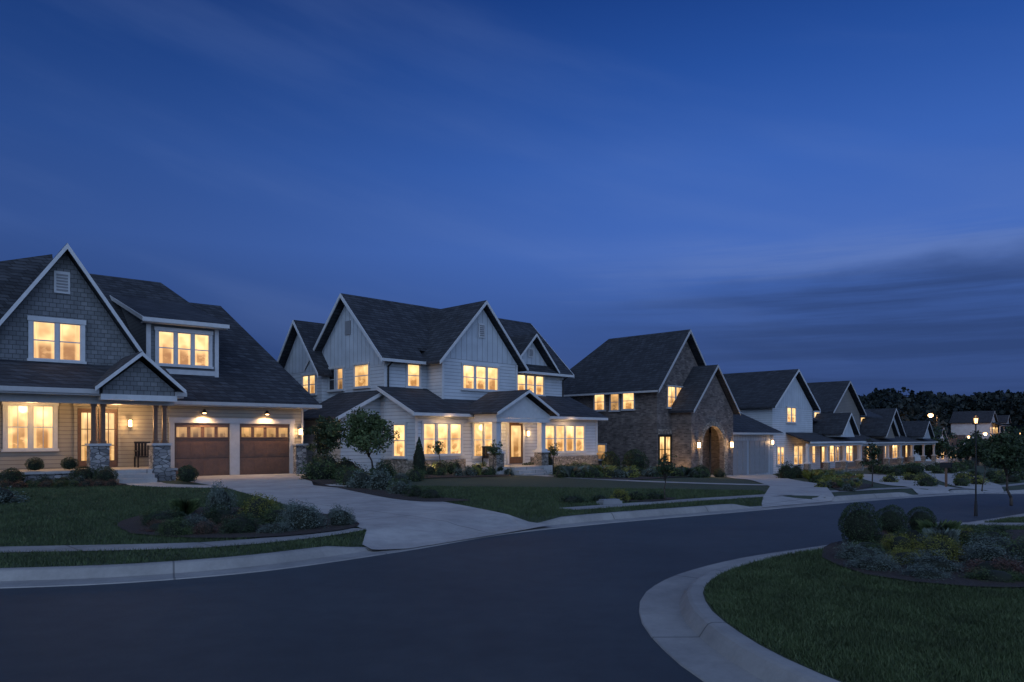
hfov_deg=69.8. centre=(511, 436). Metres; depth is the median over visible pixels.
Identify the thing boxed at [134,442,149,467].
porch chair
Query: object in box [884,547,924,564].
spreading shrub
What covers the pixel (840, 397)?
tan gable house
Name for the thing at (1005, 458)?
garden tree
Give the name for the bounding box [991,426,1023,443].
garden tree
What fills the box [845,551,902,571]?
spreading shrub
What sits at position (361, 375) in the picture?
window
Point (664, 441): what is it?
window
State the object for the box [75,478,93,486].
leafy shrub
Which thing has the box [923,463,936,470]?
leafy shrub
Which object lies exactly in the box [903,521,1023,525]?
pavement
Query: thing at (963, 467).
round shrub
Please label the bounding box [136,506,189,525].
leafy shrub
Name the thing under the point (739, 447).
garage door
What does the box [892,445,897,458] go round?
window
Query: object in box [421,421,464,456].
window
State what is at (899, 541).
leafy shrub
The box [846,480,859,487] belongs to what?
leafy shrub
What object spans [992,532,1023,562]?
leafy shrub
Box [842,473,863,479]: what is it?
ornamental grass
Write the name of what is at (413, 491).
spreading shrub
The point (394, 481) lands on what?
leafy shrub
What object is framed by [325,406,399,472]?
garden tree
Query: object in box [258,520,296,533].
spreading shrub
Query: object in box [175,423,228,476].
garage door
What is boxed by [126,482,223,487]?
path
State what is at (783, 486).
driveway
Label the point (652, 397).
brick house
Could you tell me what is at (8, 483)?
leafy shrub
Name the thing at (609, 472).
spreading shrub
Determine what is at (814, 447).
window
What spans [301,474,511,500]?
flower bed
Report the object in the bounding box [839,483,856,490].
leafy shrub
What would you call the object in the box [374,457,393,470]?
leafy shrub
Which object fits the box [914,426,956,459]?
garden tree
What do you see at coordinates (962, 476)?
leafy shrub
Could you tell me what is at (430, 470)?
leafy shrub
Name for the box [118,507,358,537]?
flower bed
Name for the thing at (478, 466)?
leafy shrub
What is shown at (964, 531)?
spreading shrub
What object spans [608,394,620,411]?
window
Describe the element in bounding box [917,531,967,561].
leafy shrub
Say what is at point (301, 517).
leafy shrub
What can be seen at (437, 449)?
garden tree
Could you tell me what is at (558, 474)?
spreading shrub
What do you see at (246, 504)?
leafy shrub
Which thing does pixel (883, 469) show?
round shrub
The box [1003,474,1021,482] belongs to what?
leafy shrub
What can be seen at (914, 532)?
spreading shrub
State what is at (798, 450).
window
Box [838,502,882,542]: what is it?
round shrub
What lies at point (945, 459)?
distant house
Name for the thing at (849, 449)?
window
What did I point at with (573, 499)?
spreading shrub
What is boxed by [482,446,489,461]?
porch chair
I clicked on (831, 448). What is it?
window
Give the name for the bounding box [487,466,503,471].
ornamental grass
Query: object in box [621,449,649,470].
round shrub
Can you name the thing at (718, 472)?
leafy shrub
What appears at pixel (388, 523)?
driveway
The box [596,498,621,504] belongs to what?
stone block
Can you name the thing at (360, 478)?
leafy shrub
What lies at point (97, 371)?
craftsman house
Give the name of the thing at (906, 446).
door
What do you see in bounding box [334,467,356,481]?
round shrub
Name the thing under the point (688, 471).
ornamental grass
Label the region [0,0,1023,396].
sky
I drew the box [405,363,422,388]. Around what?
window
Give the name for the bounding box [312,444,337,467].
leafy shrub
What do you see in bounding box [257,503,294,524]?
leafy shrub
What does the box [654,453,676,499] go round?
garden tree
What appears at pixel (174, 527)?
leafy shrub
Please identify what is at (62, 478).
leafy shrub
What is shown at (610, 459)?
round shrub
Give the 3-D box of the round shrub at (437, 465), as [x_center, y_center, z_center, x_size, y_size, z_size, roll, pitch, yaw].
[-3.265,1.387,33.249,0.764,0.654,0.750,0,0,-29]
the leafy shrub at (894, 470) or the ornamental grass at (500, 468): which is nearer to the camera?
the ornamental grass at (500, 468)
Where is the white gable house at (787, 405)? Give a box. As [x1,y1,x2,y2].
[723,369,865,473]
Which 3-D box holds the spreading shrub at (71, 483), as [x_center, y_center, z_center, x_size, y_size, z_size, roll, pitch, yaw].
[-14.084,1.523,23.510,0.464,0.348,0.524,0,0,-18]
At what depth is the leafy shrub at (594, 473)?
32.28 m
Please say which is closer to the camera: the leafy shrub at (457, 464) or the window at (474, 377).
the leafy shrub at (457, 464)
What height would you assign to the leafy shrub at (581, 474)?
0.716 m
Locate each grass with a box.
[167,498,201,515]
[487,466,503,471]
[559,466,583,477]
[568,465,589,471]
[588,465,608,473]
[592,465,613,475]
[653,466,673,476]
[675,467,694,476]
[802,471,819,479]
[819,478,835,485]
[836,481,854,487]
[841,478,860,482]
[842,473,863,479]
[915,518,961,533]
[921,527,960,546]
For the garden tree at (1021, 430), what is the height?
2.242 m
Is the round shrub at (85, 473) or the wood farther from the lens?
the wood
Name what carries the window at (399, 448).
in the farmhouse
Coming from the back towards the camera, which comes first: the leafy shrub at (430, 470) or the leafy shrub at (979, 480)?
the leafy shrub at (979, 480)
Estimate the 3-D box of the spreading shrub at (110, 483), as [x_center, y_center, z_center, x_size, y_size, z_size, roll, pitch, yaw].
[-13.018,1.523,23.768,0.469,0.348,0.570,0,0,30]
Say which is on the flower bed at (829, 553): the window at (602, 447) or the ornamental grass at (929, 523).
the ornamental grass at (929, 523)
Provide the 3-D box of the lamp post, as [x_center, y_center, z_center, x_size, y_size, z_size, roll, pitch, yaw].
[10.500,0.668,16.600,0.145,2.280,0.145,0,0,-20]
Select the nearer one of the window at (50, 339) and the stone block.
the stone block
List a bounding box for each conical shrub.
[411,437,427,477]
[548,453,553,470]
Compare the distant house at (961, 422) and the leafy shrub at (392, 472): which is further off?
the distant house at (961, 422)
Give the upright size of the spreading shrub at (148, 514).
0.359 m
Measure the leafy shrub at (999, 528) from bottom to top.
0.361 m
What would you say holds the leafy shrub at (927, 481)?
on the lawn at (520, 481)
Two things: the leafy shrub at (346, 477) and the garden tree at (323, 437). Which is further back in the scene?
the garden tree at (323, 437)
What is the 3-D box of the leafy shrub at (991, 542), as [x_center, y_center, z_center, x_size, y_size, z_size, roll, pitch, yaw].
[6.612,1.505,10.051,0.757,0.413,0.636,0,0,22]
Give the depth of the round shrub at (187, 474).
25.25 m
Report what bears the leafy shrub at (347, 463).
on the flower bed at (376, 492)
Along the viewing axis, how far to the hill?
184.81 m
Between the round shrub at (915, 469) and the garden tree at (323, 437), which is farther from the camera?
the round shrub at (915, 469)
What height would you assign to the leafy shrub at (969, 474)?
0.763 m
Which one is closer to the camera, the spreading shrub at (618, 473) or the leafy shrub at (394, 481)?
the leafy shrub at (394, 481)
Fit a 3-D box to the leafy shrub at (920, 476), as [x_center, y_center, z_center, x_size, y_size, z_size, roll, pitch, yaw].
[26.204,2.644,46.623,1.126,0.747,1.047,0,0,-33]
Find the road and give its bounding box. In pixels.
[0,494,1023,681]
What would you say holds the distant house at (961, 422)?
on the hill
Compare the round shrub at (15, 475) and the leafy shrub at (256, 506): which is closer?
the leafy shrub at (256, 506)
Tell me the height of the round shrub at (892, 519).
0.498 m
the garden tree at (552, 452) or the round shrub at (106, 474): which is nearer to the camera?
the round shrub at (106, 474)
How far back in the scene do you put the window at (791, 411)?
60.23 m
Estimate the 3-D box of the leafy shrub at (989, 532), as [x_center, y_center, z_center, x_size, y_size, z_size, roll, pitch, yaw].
[6.887,1.487,10.627,0.849,0.471,0.720,0,0,-6]
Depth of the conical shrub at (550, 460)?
37.47 m
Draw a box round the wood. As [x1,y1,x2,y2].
[858,387,1023,433]
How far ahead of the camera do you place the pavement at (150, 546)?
10.84 m
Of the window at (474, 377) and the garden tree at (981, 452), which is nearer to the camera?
the garden tree at (981, 452)
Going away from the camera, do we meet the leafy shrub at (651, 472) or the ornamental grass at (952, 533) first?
the ornamental grass at (952, 533)
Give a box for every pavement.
[0,528,365,552]
[563,483,1023,509]
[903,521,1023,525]
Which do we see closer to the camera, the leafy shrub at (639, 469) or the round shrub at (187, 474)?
the round shrub at (187, 474)
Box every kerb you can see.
[0,490,1023,587]
[639,513,1023,681]
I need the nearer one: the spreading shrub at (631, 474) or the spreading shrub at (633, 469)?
the spreading shrub at (631, 474)
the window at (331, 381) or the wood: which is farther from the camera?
the wood
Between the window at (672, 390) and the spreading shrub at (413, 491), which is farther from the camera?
the window at (672, 390)
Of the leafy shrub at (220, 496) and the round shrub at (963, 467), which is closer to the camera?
the leafy shrub at (220, 496)
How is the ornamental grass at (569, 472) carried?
on the flower bed at (640, 477)
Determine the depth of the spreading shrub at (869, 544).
9.99 m
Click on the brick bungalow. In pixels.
(912, 433)
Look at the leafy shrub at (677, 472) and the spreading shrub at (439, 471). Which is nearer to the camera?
the spreading shrub at (439, 471)
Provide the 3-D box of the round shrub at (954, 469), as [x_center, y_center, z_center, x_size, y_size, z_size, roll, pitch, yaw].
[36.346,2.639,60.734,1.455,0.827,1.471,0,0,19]
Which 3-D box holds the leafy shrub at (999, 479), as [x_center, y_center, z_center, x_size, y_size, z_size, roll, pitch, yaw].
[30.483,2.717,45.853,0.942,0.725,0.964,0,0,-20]
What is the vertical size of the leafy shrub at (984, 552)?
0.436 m
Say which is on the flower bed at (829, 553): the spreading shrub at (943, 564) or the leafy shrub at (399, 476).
the spreading shrub at (943, 564)
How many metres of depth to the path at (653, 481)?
29.47 m
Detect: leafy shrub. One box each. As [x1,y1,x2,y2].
[0,480,13,487]
[0,486,29,503]
[36,473,54,483]
[50,480,68,487]
[52,475,71,483]
[71,476,85,482]
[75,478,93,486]
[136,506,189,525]
[156,514,194,537]
[190,518,220,534]
[202,479,237,513]
[235,493,268,512]
[238,491,280,518]
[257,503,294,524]
[278,499,331,529]
[296,456,342,479]
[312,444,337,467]
[320,503,357,525]
[331,455,369,477]
[332,466,364,485]
[345,468,373,487]
[364,465,391,489]
[365,461,400,481]
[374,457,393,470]
[386,478,409,491]
[389,473,411,486]
[406,466,425,481]
[424,464,436,474]
[453,467,465,475]
[454,458,461,469]
[463,467,476,475]
[471,462,485,471]
[480,466,493,474]
[570,465,590,477]
[585,466,605,477]
[608,487,630,501]
[627,490,650,499]
[635,466,645,475]
[642,466,660,476]
[671,468,684,476]
[699,469,711,477]
[713,467,727,476]
[776,460,796,478]
[792,464,804,477]
[814,480,828,486]
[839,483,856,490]
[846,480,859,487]
[878,531,925,552]
[879,473,898,481]
[886,465,903,475]
[900,472,916,479]
[913,475,937,485]
[914,472,932,480]
[915,526,944,546]
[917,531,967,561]
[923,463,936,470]
[928,465,944,473]
[949,477,973,485]
[955,473,969,479]
[958,536,1023,565]
[959,524,1019,545]
[962,471,972,477]
[963,530,1014,550]
[969,469,980,475]
[969,475,989,484]
[972,522,1012,536]
[986,471,993,478]
[988,472,1002,480]
[991,475,1008,482]
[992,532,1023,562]
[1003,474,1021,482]
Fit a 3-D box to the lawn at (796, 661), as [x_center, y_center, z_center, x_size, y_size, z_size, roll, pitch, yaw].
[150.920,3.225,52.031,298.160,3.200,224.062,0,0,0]
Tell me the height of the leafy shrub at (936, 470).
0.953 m
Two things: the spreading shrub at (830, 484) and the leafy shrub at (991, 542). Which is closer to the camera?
the leafy shrub at (991, 542)
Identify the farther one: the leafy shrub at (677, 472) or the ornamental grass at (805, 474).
the ornamental grass at (805, 474)
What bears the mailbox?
on the lawn at (520, 481)
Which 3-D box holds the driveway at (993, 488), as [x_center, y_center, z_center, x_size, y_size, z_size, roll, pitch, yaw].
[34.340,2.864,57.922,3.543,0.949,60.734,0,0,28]
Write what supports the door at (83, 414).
in the craftsman house at (97, 371)
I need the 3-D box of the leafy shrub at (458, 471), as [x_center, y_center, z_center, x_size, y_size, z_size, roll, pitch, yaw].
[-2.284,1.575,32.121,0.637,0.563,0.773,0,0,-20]
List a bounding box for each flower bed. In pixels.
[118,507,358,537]
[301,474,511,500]
[575,476,681,478]
[624,497,675,500]
[822,530,1023,586]
[833,482,871,490]
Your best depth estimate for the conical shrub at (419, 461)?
29.45 m
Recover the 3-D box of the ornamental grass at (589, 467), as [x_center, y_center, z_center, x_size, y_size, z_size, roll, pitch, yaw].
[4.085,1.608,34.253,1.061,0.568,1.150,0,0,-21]
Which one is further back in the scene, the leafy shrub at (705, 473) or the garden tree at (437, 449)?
the leafy shrub at (705, 473)
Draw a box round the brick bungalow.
[866,408,937,464]
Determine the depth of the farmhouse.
36.96 m
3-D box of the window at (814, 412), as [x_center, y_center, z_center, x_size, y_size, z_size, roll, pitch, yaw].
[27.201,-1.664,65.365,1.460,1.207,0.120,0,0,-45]
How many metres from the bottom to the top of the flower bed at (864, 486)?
1.047 m
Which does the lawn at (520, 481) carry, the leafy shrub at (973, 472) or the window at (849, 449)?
the leafy shrub at (973, 472)
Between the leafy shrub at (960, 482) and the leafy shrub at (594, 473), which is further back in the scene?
the leafy shrub at (960, 482)
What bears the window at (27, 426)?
in the craftsman house at (97, 371)
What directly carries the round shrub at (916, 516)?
on the flower bed at (829, 553)
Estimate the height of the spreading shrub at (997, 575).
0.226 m
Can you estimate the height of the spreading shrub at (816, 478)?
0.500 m
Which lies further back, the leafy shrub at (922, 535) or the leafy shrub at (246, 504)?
the leafy shrub at (246, 504)
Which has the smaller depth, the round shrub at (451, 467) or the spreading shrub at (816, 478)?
the spreading shrub at (816, 478)
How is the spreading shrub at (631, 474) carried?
on the flower bed at (640, 477)
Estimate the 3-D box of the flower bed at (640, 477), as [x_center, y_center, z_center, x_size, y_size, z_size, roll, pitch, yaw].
[7.454,2.083,36.901,4.251,0.578,13.790,0,0,40]
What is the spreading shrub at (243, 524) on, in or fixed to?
on the flower bed at (130, 525)
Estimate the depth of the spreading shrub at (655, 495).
18.98 m
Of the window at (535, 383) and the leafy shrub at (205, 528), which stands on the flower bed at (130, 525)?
the leafy shrub at (205, 528)
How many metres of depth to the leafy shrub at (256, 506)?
14.25 m
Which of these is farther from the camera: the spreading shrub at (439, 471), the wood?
the wood
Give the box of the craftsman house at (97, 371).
[0,243,321,484]
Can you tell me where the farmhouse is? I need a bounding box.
[277,293,607,475]
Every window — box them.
[1,402,58,451]
[27,315,86,363]
[154,326,213,368]
[301,372,316,395]
[313,428,331,455]
[327,366,335,391]
[334,365,344,391]
[352,361,370,388]
[390,422,406,458]
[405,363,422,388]
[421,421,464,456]
[460,362,499,391]
[471,422,491,458]
[518,373,545,395]
[546,423,586,453]
[593,395,605,411]
[597,443,606,460]
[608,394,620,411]
[621,393,635,410]
[658,435,671,463]
[666,385,682,408]
[776,445,785,465]
[786,406,796,423]
[793,444,803,465]
[813,411,820,417]
[813,446,816,463]
[829,446,834,462]
[835,446,839,461]
[846,445,853,461]
[884,446,888,457]
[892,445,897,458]
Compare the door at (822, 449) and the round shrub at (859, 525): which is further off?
the door at (822, 449)
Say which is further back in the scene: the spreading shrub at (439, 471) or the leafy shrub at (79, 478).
the spreading shrub at (439, 471)
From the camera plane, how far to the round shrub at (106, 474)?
24.35 m
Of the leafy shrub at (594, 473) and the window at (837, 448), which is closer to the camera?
the leafy shrub at (594, 473)
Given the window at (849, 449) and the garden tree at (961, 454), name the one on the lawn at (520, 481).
the garden tree at (961, 454)
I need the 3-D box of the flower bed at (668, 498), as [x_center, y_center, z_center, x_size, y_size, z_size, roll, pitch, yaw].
[3.370,1.623,18.823,2.571,0.030,0.936,0,0,-42]
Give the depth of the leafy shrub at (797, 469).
48.69 m
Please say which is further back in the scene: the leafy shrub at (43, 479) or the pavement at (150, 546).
the leafy shrub at (43, 479)
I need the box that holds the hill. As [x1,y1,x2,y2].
[946,420,1023,461]
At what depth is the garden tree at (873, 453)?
29.41 m
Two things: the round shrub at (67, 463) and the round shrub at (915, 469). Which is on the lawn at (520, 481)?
the round shrub at (915, 469)
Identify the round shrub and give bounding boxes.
[0,467,25,482]
[24,457,43,469]
[60,456,79,469]
[69,466,96,480]
[92,465,118,480]
[176,464,198,481]
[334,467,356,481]
[432,460,448,471]
[445,462,456,473]
[601,451,619,466]
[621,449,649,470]
[694,465,708,473]
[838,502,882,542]
[867,463,881,472]
[874,464,893,473]
[874,504,908,534]
[905,464,924,474]
[905,506,937,530]
[941,464,960,472]
[952,462,968,470]
[961,459,974,465]
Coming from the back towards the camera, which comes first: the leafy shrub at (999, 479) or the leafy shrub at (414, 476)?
the leafy shrub at (999, 479)
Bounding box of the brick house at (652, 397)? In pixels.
[563,329,783,476]
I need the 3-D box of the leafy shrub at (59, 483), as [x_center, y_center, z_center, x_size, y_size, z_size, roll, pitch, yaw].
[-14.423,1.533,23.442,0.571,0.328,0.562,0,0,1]
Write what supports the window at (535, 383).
in the farmhouse
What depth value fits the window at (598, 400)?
49.18 m
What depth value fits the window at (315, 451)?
34.86 m
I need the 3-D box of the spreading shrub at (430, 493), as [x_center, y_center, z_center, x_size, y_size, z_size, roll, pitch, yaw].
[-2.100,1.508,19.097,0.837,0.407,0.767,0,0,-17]
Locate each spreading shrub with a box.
[11,479,28,487]
[26,479,40,487]
[38,480,54,487]
[66,479,78,486]
[90,478,105,486]
[103,478,117,486]
[139,518,168,531]
[140,507,182,520]
[182,514,214,527]
[188,503,241,524]
[214,515,254,527]
[217,509,263,534]
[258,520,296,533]
[279,503,317,512]
[386,481,411,493]
[402,483,423,496]
[417,486,446,498]
[433,466,446,474]
[471,466,481,474]
[488,466,497,474]
[504,468,513,474]
[553,465,567,477]
[558,494,586,503]
[587,493,609,501]
[600,465,614,477]
[612,468,628,477]
[622,467,637,477]
[624,465,640,476]
[644,490,666,498]
[688,469,702,477]
[811,475,819,482]
[825,480,834,487]
[834,541,884,560]
[845,540,891,554]
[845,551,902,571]
[871,530,890,544]
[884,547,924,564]
[894,525,921,540]
[895,562,955,581]
[896,548,968,573]
[954,555,1023,573]
[957,526,975,542]
[958,566,1023,582]
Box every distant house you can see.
[914,427,970,462]
[949,411,1010,438]
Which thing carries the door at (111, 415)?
in the craftsman house at (97, 371)
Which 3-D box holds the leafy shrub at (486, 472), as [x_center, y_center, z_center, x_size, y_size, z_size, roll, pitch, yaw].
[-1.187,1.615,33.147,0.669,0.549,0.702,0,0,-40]
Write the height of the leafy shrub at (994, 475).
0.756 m
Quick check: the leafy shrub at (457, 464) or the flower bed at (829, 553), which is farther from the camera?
the leafy shrub at (457, 464)
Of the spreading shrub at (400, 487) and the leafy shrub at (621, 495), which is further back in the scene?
the spreading shrub at (400, 487)
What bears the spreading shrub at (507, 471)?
on the flower bed at (376, 492)
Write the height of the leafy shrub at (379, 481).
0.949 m
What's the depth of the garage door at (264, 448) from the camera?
31.41 m
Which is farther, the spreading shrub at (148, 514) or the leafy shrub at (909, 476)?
the leafy shrub at (909, 476)
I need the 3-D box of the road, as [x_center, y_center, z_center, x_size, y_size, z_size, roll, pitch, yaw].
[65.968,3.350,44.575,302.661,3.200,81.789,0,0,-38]
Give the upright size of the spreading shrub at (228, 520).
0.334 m
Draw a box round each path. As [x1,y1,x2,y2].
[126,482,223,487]
[531,475,764,484]
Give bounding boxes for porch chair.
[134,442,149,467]
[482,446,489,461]
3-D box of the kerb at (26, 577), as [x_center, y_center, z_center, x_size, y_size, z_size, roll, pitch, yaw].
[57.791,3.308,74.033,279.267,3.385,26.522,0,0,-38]
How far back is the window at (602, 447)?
49.06 m
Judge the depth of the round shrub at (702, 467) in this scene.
43.27 m
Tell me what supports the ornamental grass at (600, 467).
on the flower bed at (640, 477)
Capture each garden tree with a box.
[303,415,344,452]
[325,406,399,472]
[428,440,443,467]
[486,439,502,469]
[547,442,559,467]
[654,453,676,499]
[860,438,882,486]
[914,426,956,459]
[915,433,955,458]
[947,437,973,461]
[958,430,988,465]
[971,445,988,491]
[977,431,1023,505]
[984,423,1023,468]
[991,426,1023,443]
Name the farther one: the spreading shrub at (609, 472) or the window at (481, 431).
the window at (481, 431)
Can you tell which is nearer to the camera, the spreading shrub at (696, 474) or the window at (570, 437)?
the spreading shrub at (696, 474)
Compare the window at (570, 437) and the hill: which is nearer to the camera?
the window at (570, 437)
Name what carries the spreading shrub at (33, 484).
on the flower bed
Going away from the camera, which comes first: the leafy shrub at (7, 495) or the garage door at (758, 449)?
the leafy shrub at (7, 495)
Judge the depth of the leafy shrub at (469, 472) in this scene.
32.24 m
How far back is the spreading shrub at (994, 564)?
8.42 m
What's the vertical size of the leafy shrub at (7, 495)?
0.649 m
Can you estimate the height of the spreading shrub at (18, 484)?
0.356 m
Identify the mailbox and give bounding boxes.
[940,462,951,486]
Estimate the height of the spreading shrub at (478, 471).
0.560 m
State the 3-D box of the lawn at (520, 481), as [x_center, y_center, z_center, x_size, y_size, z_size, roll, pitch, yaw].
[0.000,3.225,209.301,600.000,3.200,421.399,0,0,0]
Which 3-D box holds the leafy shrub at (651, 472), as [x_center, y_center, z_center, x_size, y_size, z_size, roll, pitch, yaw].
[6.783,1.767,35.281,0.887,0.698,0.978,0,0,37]
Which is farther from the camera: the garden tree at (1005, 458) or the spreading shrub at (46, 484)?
the spreading shrub at (46, 484)
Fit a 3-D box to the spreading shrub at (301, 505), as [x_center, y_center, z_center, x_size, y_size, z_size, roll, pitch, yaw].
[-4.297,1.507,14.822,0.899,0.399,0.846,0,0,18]
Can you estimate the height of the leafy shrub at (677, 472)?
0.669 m
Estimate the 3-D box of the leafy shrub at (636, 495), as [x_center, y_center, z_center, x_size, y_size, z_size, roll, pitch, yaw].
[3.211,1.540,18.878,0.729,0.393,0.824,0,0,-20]
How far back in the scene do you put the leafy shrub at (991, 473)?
52.66 m
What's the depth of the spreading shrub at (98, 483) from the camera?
23.63 m
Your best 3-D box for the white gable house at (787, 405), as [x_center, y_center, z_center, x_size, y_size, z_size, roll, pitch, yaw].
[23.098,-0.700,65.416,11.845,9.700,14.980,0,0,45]
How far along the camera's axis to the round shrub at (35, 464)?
24.36 m
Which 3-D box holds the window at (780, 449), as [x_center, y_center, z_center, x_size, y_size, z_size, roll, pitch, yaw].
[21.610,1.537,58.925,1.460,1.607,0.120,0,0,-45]
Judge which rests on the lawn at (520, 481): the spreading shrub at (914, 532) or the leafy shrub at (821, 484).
the leafy shrub at (821, 484)
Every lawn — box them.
[0,462,1023,567]
[703,516,1023,681]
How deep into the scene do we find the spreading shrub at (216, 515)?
13.43 m
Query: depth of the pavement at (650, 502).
19.21 m
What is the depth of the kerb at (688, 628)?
6.19 m
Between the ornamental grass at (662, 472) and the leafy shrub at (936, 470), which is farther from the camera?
the leafy shrub at (936, 470)
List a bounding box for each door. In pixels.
[77,408,96,467]
[99,409,117,466]
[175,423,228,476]
[240,424,288,474]
[509,423,522,463]
[733,440,746,474]
[749,440,767,473]
[820,446,824,468]
[905,445,907,461]
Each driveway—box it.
[177,474,549,549]
[727,474,833,506]
[855,474,963,494]
[921,465,1003,492]
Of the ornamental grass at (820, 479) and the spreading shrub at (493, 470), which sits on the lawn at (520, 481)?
the ornamental grass at (820, 479)
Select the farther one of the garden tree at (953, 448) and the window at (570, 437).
the garden tree at (953, 448)
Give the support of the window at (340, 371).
in the farmhouse
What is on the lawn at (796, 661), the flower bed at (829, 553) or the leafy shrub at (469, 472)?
the flower bed at (829, 553)
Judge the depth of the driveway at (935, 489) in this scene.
37.83 m
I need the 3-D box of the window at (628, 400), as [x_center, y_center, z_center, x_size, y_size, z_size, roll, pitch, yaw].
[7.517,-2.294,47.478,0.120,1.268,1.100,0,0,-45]
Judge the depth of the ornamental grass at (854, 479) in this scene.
28.63 m
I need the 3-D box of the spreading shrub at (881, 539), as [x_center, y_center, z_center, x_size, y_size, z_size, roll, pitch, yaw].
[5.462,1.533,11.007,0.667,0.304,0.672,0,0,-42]
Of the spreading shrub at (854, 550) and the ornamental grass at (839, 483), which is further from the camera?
the ornamental grass at (839, 483)
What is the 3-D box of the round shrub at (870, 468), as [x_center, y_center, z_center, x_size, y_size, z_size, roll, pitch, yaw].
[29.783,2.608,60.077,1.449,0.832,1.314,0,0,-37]
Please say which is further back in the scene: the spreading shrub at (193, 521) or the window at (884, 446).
the window at (884, 446)
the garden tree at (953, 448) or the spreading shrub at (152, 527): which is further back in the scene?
the garden tree at (953, 448)
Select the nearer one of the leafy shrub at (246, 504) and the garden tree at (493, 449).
the leafy shrub at (246, 504)
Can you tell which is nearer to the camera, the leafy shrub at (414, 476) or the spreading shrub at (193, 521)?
the spreading shrub at (193, 521)
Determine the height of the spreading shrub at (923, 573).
0.223 m
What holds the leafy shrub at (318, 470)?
on the flower bed at (376, 492)
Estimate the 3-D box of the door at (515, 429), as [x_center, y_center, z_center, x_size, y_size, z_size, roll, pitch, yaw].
[0.184,0.350,37.838,0.075,2.100,1.000,0,0,45]
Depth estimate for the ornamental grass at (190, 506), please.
14.68 m
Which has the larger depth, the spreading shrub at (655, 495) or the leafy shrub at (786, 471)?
the leafy shrub at (786, 471)
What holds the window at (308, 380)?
in the farmhouse
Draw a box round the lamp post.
[972,415,979,515]
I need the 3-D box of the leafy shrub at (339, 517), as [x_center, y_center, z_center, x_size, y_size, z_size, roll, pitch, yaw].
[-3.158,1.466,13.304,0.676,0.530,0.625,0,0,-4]
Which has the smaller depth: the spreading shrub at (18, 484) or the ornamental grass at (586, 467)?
the spreading shrub at (18, 484)
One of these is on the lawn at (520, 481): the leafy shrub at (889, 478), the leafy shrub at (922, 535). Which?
the leafy shrub at (889, 478)
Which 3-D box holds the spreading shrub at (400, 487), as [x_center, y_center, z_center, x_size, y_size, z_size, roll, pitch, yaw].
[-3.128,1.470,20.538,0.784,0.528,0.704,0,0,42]
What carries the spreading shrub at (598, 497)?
on the lawn at (520, 481)
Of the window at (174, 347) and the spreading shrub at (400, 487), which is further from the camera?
the window at (174, 347)
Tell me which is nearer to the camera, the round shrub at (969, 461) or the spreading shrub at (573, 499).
the spreading shrub at (573, 499)
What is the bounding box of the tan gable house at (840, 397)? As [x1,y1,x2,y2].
[807,381,904,468]
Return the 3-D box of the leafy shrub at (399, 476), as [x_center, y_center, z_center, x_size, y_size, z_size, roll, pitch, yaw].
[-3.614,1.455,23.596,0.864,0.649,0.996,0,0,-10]
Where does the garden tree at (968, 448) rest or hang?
on the lawn at (520, 481)

